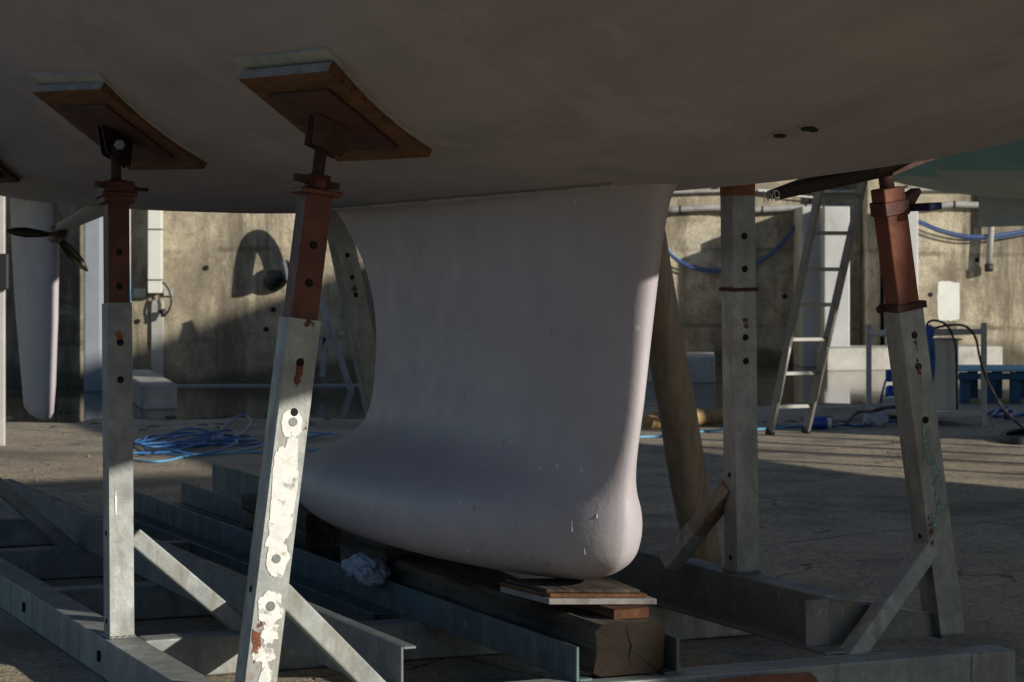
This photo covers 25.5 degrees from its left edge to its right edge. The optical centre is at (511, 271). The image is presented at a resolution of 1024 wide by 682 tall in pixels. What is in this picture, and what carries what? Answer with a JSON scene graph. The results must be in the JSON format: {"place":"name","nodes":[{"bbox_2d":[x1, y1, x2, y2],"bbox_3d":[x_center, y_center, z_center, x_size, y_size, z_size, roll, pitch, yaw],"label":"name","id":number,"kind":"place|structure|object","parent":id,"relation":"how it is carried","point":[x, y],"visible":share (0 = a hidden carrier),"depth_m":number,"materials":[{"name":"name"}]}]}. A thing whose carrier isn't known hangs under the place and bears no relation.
{"place":"outdoors","nodes":[
{"label":"outdoors","id":0,"kind":"place"},
{"bbox_2d":[340,529,426,581],"bbox_3d":[-0.454,1.047,8.293,0.208,0.222,0.486,0,0,-24],"label":"packing block","id":1,"kind":"object","parent":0,"point":[352,544],"depth_m":8.17,"materials":[{"name":"brown wood"}]},
{"bbox_2d":[0,372,1023,681],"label":"ground","id":2,"kind":"structure","parent":0,"point":[832,506],"depth_m":12.57,"materials":[{"name":"grey concrete"}]},
{"bbox_2d":[0,196,8,445],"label":"steel post","id":3,"kind":"object","parent":2,"relation":"on","point":[4,271],"visible":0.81,"depth_m":16.86,"materials":[{"name":"white metal"}]},
{"bbox_2d":[84,217,103,391],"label":"concrete pier","id":4,"kind":"structure","parent":2,"relation":"on","point":[94,274],"depth_m":24.40,"materials":[{"name":"white concrete"}]},
{"bbox_2d":[129,209,130,282],"bbox_3d":[-3.826,-0.300,22.500,0.055,3.200,0.055,0,0,0],"label":"steel post","id":5,"kind":"object","parent":2,"relation":"on","point":[130,240],"visible":0.04,"depth_m":22.51,"materials":[{"name":"grey metal"}]},
{"bbox_2d":[132,369,176,409],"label":"concrete block","id":6,"kind":"structure","parent":2,"relation":"on","point":[152,390],"depth_m":21.30,"materials":[{"name":"grey concrete"}]},
{"bbox_2d":[6,386,364,422],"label":"puddle","id":7,"kind":"object","parent":2,"relation":"on","point":[195,402],"visible":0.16,"depth_m":22.06,"materials":[{"name":"grey liquid"}]},
{"bbox_2d":[6,197,375,385],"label":"retaining wall","id":8,"kind":"structure","parent":2,"relation":"on","point":[221,318],"depth_m":25.70,"materials":[{"name":"concrete"}]},
{"bbox_2d":[134,210,172,316],"bbox_3d":[-4.060,-0.924,25.560,0.447,2.868,0.215,0,0,-3],"label":"cable trunking","id":9,"kind":"object","parent":8,"relation":"attached to","point":[155,279],"visible":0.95,"depth_m":25.47,"materials":[{"name":"grey paint"}]},
{"bbox_2d":[151,300,163,376],"bbox_3d":[-4.023,0.950,25.645,0.140,1.250,0.050,0,0,-3],"label":"render strip","id":10,"kind":"object","parent":8,"relation":"attached to","point":[157,343],"visible":0.58,"depth_m":25.62,"materials":[{"name":"concrete"}]},
{"bbox_2d":[263,260,288,291],"bbox_3d":[-2.423,-0.247,25.433,0.307,0.946,0.961,0,0,-44],"label":"gooseneck pipe","id":11,"kind":"object","parent":8,"relation":"attached to","point":[274,280],"visible":0.25,"depth_m":25.56,"materials":[{"name":"black metal"}]},
{"bbox_2d":[133,448,321,462],"bbox_3d":[-1.969,1.288,15.914,1.607,0.018,0.349,0,0,-40],"label":"hose","id":12,"kind":"object","parent":2,"relation":"on","point":[185,456],"visible":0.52,"depth_m":15.80,"materials":[{"name":"blue plastic"}]},
{"bbox_2d":[133,415,331,455],"bbox_3d":[-2.092,1.262,17.518,1.271,0.067,3.718,0,0,12],"label":"hose","id":13,"kind":"object","parent":2,"relation":"on","point":[205,437],"visible":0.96,"depth_m":16.75,"materials":[{"name":"blue plastic"}]},
{"bbox_2d":[133,432,338,456],"bbox_3d":[-1.960,1.288,16.882,0.560,0.014,2.521,0,0,26],"label":"hose","id":14,"kind":"object","parent":2,"relation":"on","point":[241,449],"visible":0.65,"depth_m":16.29,"materials":[{"name":"blue plastic"}]},
{"bbox_2d":[177,384,357,385],"bbox_3d":[-2.729,1.288,25.688,2.321,0.022,0.060,0,0,-3],"label":"kerb strip","id":15,"kind":"object","parent":2,"relation":"on","point":[255,384],"depth_m":25.64,"materials":[{"name":"concrete"}]},
{"bbox_2d":[314,293,353,390],"bbox_3d":[-2.151,0.650,24.645,0.862,1.319,0.150,0,0,0],"label":"trestle","id":16,"kind":"object","parent":2,"relation":"on","point":[323,342],"visible":0.51,"depth_m":24.57,"materials":[{"name":"metal"}]},
{"bbox_2d":[0,47,1014,681],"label":"boat cradle","id":17,"kind":"object","parent":2,"relation":"on","point":[270,595],"visible":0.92,"depth_m":7.24,"materials":[{"name":"metal"}]},
{"bbox_2d":[341,552,391,585],"bbox_3d":[-0.523,1.037,7.957,0.123,0.102,0.362,0,0,-26],"label":"rag","id":18,"kind":"object","parent":17,"relation":"on","point":[362,568],"visible":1,"depth_m":7.87,"materials":[{"name":"blue fabric"}]},
{"bbox_2d":[0,0,1023,579],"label":"sailing yacht","id":19,"kind":"object","parent":17,"relation":"on","point":[508,236],"visible":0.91,"depth_m":6.51,"materials":[{"name":"white metal"}]},
{"bbox_2d":[393,556,664,676],"bbox_3d":[0.009,1.078,7.239,0.237,0.161,1.630,0,0,-24],"label":"timber baulk","id":20,"kind":"object","parent":17,"relation":"on","point":[607,646],"visible":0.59,"depth_m":6.75,"materials":[{"name":"brown wood"}]},
{"bbox_2d":[573,604,648,619],"bbox_3d":[0.291,0.990,6.678,0.116,0.030,0.281,0,0,-24],"label":"packing block","id":21,"kind":"object","parent":20,"relation":"on","point":[620,611],"depth_m":6.57,"materials":[{"name":"orange wood"}]},
{"bbox_2d":[500,586,656,604],"bbox_3d":[0.194,0.966,6.750,0.403,0.017,0.341,0,0,-11],"label":"plywood board","id":22,"kind":"object","parent":21,"relation":"on","point":[566,601],"visible":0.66,"depth_m":6.62,"materials":[{"name":"beige wood"}]},
{"bbox_2d":[499,581,646,597],"bbox_3d":[0.178,0.951,6.767,0.331,0.011,0.387,0,0,-18],"label":"plywood board","id":23,"kind":"object","parent":22,"relation":"on","point":[579,595],"visible":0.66,"depth_m":6.63,"materials":[{"name":"brown wood"}]},
{"bbox_2d":[506,577,639,592],"bbox_3d":[0.179,0.940,6.780,0.393,0.010,0.276,0,0,0],"label":"plywood board","id":24,"kind":"object","parent":23,"relation":"on","point":[604,585],"visible":1,"depth_m":6.73,"materials":[{"name":"brown wood"}]},
{"bbox_3d":[-0.834,1.114,9.152,0.288,0.088,0.904,0,0,-24],"label":"timber plank","id":25,"kind":"object","parent":17,"relation":"on","visible":0},
{"bbox_2d":[245,511,340,548],"bbox_3d":[-0.837,1.035,9.151,0.267,0.077,0.805,0,0,-24],"label":"timber plank","id":26,"kind":"object","parent":25,"relation":"on","point":[322,539],"visible":0.29,"depth_m":8.77,"materials":[{"name":"brown wood"}]},
{"bbox_2d":[241,494,340,530],"bbox_3d":[-0.841,0.964,9.137,0.272,0.067,0.865,0,0,-24],"label":"timber plank","id":27,"kind":"object","parent":26,"relation":"on","point":[307,520],"visible":0.27,"depth_m":8.74,"materials":[{"name":"brown wood"}]},
{"bbox_2d":[642,414,660,428],"bbox_3d":[1.187,1.235,18.655,0.120,0.119,0.239,0,0,39],"label":"round log","id":28,"kind":"object","parent":2,"relation":"on","point":[652,421],"visible":0.77,"depth_m":18.57,"materials":[{"name":"brown wood"}]},
{"bbox_2d":[647,352,714,382],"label":"concrete block","id":29,"kind":"structure","parent":2,"relation":"on","point":[701,367],"depth_m":26.27,"materials":[{"name":"white concrete"}]},
{"bbox_2d":[649,231,721,563],"bbox_3d":[0.655,0.285,9.694,0.169,2.092,1.029,0,0,27],"label":"wooden pole","id":30,"kind":"object","parent":2,"relation":"on","point":[678,416],"visible":0.54,"depth_m":9.74,"materials":[{"name":"brown wood"}]},
{"bbox_2d":[697,408,722,425],"bbox_3d":[1.688,1.220,19.141,0.156,0.154,1.014,0,0,39],"label":"round log","id":31,"kind":"object","parent":2,"relation":"on","point":[709,416],"visible":0.37,"depth_m":19.03,"materials":[{"name":"brown wood"}]},
{"bbox_2d":[640,425,834,437],"bbox_3d":[1.719,1.288,18.257,2.277,0.022,0.224,0,0,-36],"label":"hose","id":32,"kind":"object","parent":2,"relation":"on","point":[716,430],"visible":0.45,"depth_m":18.33,"materials":[{"name":"plastic"}]},
{"bbox_2d":[794,206,821,366],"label":"concrete pier","id":33,"kind":"structure","parent":2,"relation":"on","point":[807,325],"depth_m":30.60,"materials":[{"name":"grey concrete"}]},
{"bbox_2d":[765,181,867,434],"bbox_3d":[2.364,-0.069,17.178,0.394,2.806,2.098,0,0,-9],"label":"ladder","id":34,"kind":"object","parent":2,"relation":"on","point":[833,305],"visible":0.69,"depth_m":17.39,"materials":[{"name":"metal"}]},
{"bbox_2d":[811,416,831,428],"bbox_3d":[2.522,1.250,18.633,0.222,0.117,0.164,0,0,0],"label":"power plug","id":35,"kind":"object","parent":2,"relation":"on","point":[824,422],"visible":0.78,"depth_m":18.61,"materials":[{"name":"blue plastic"}]},
{"bbox_2d":[644,365,1005,407],"bbox_3d":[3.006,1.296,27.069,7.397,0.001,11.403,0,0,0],"label":"low concrete wall","id":36,"kind":"structure","parent":2,"relation":"on","point":[848,387],"depth_m":25.08,"materials":[{"name":"white concrete"}]},
{"bbox_2d":[820,206,849,346],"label":"concrete pier","id":37,"kind":"structure","parent":2,"relation":"on","point":[834,218],"depth_m":30.20,"materials":[{"name":"white concrete"}]},
{"bbox_2d":[665,179,1023,364],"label":"retaining wall","id":38,"kind":"structure","parent":2,"relation":"on","point":[957,284],"depth_m":31.47,"materials":[{"name":"concrete"}]},
{"bbox_2d":[673,185,935,193],"bbox_3d":[4.765,-1.143,31.431,5.357,0.128,0.097,0,0,1],"label":"wall conduit","id":39,"kind":"object","parent":38,"relation":"attached to","point":[717,190],"depth_m":31.42,"materials":[{"name":"grey metal"}]},
{"bbox_2d":[757,190,905,197],"bbox_3d":[4.495,-1.080,31.391,2.189,0.126,0.024,0,0,1],"label":"white cable","id":40,"kind":"object","parent":39,"relation":"hanging from","point":[796,196],"visible":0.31,"depth_m":31.39,"materials":[{"name":"paint"}]},
{"bbox_2d":[668,201,978,213],"bbox_3d":[4.796,-0.894,31.384,5.294,0.179,0.104,0,0,1],"label":"wall conduit","id":41,"kind":"object","parent":38,"relation":"attached to","point":[785,208],"depth_m":31.38,"materials":[{"name":"grey metal"}]},
{"bbox_2d":[668,209,851,273],"bbox_3d":[3.448,-0.436,31.383,2.791,0.933,0.054,0,0,1],"label":"blue cable","id":42,"kind":"object","parent":41,"relation":"hanging from","point":[779,246],"visible":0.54,"depth_m":31.39,"materials":[{"name":"blue plastic"}]},
{"bbox_2d":[985,227,993,271],"bbox_3d":[6.616,-0.603,31.298,0.149,1.206,0.120,0,0,0],"label":"drain pipe","id":43,"kind":"object","parent":38,"relation":"attached to","point":[989,255],"visible":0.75,"depth_m":31.26,"materials":[{"name":"grey metal"}]},
{"bbox_2d":[832,419,896,426],"bbox_3d":[2.990,1.278,19.115,0.224,0.040,1.168,0,0,35],"label":"cable","id":44,"kind":"object","parent":2,"relation":"on","point":[852,424],"visible":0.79,"depth_m":18.91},
{"bbox_2d":[843,405,895,422],"bbox_3d":[2.991,1.204,19.390,0.553,0.185,1.491,0,0,-12],"label":"cable","id":45,"kind":"object","parent":2,"relation":"on","point":[850,417],"visible":0.79,"depth_m":19.02,"materials":[{"name":"black rubber"}]},
{"bbox_2d":[860,179,879,344],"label":"concrete pier","id":46,"kind":"structure","parent":2,"relation":"on","point":[869,280],"depth_m":30.90,"materials":[{"name":"grey concrete"}]},
{"bbox_2d":[862,411,888,426],"bbox_3d":[3.063,1.232,19.037,0.227,0.145,0.194,0,0,0],"label":"plastic bag","id":47,"kind":"object","parent":2,"relation":"on","point":[878,419],"visible":0.94,"depth_m":18.98,"materials":[{"name":"plastic"}]},
{"bbox_2d":[880,381,897,424],"bbox_3d":[3.338,1.091,19.853,0.170,0.444,1.445,0,0,7],"label":"cable","id":48,"kind":"object","parent":2,"relation":"on","point":[882,392],"visible":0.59,"depth_m":20.49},
{"bbox_2d":[880,211,917,344],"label":"concrete pier","id":49,"kind":"structure","parent":2,"relation":"on","point":[913,219],"depth_m":30.50,"materials":[{"name":"white concrete"}]},
{"bbox_2d":[918,219,1023,239],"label":"blue cable","id":50,"kind":"object","parent":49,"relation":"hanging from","point":[958,235],"visible":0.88,"depth_m":31.30,"materials":[{"name":"blue plastic"}]},
{"bbox_2d":[817,344,1001,370],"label":"concrete block","id":51,"kind":"structure","parent":2,"relation":"on","point":[852,358],"depth_m":29.74,"materials":[{"name":"white concrete"}]},
{"bbox_2d":[866,323,986,425],"bbox_3d":[3.604,0.866,19.768,0.529,0.869,1.619,0,0,-10],"label":"equipment frame","id":52,"kind":"object","parent":2,"relation":"on","point":[944,384],"visible":0.58,"depth_m":19.09,"materials":[{"name":"grey painted steel"}]},
{"bbox_2d":[885,369,894,401],"bbox_3d":[3.408,1.028,20.345,0.111,0.288,0.190,0,0,0],"label":"socket box","id":53,"kind":"object","parent":52,"relation":"attached to","point":[889,394],"visible":0.6,"depth_m":20.32,"materials":[{"name":"blue plastic"}]},
{"bbox_2d":[927,334,935,380],"bbox_3d":[3.508,0.733,18.920,0.076,0.415,0.094,0,0,0],"label":"hose coil","id":54,"kind":"object","parent":52,"relation":"hanging from","point":[931,343],"visible":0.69,"depth_m":18.88,"materials":[{"name":"blue plastic"}]},
{"bbox_2d":[926,319,957,409],"bbox_3d":[3.615,0.779,18.995,0.276,0.761,0.098,0,0,0],"label":"cable","id":55,"kind":"object","parent":52,"relation":"hanging from","point":[951,332],"visible":0.99,"depth_m":19.01,"materials":[{"name":"black rubber"}]},
{"bbox_2d":[934,324,1008,418],"bbox_3d":[4.137,0.873,19.330,0.494,0.874,1.256,0,0,42],"label":"cable","id":56,"kind":"object","parent":52,"relation":"hanging from","point":[978,350],"visible":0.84,"depth_m":18.94,"materials":[{"name":"black rubber"}]},
{"bbox_2d":[949,406,1023,418],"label":"cable","id":57,"kind":"object","parent":2,"relation":"on","point":[1013,413],"visible":0.68,"depth_m":20.42,"materials":[{"name":"rubber"}]},
{"bbox_2d":[958,365,1023,402],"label":"pallet bench","id":58,"kind":"object","parent":2,"relation":"on","point":[969,376],"visible":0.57,"depth_m":22.18,"materials":[{"name":"blue paint"}]},
{"bbox_2d":[985,377,1023,427],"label":"cable","id":59,"kind":"object","parent":2,"relation":"on","point":[1002,406],"visible":0.98,"depth_m":16.46,"materials":[{"name":"black rubber"}]},
{"bbox_2d":[998,428,1023,444],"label":"hose","id":60,"kind":"object","parent":2,"relation":"on","point":[1004,437],"visible":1,"depth_m":17.20,"materials":[{"name":"black rubber"}]},
{"bbox_2d":[717,672,838,681],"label":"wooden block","id":61,"kind":"object","parent":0,"point":[799,677],"visible":1,"depth_m":6.49,"materials":[{"name":"wood"}]},
{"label":"boat cradle","id":62,"kind":"object","parent":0,"visible":0},
{"bbox_2d":[893,139,1023,226],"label":"sailing yacht","id":63,"kind":"object","parent":62,"relation":"on","point":[992,178],"visible":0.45,"depth_m":15.51,"materials":[{"name":"teal paint"}]}
]}

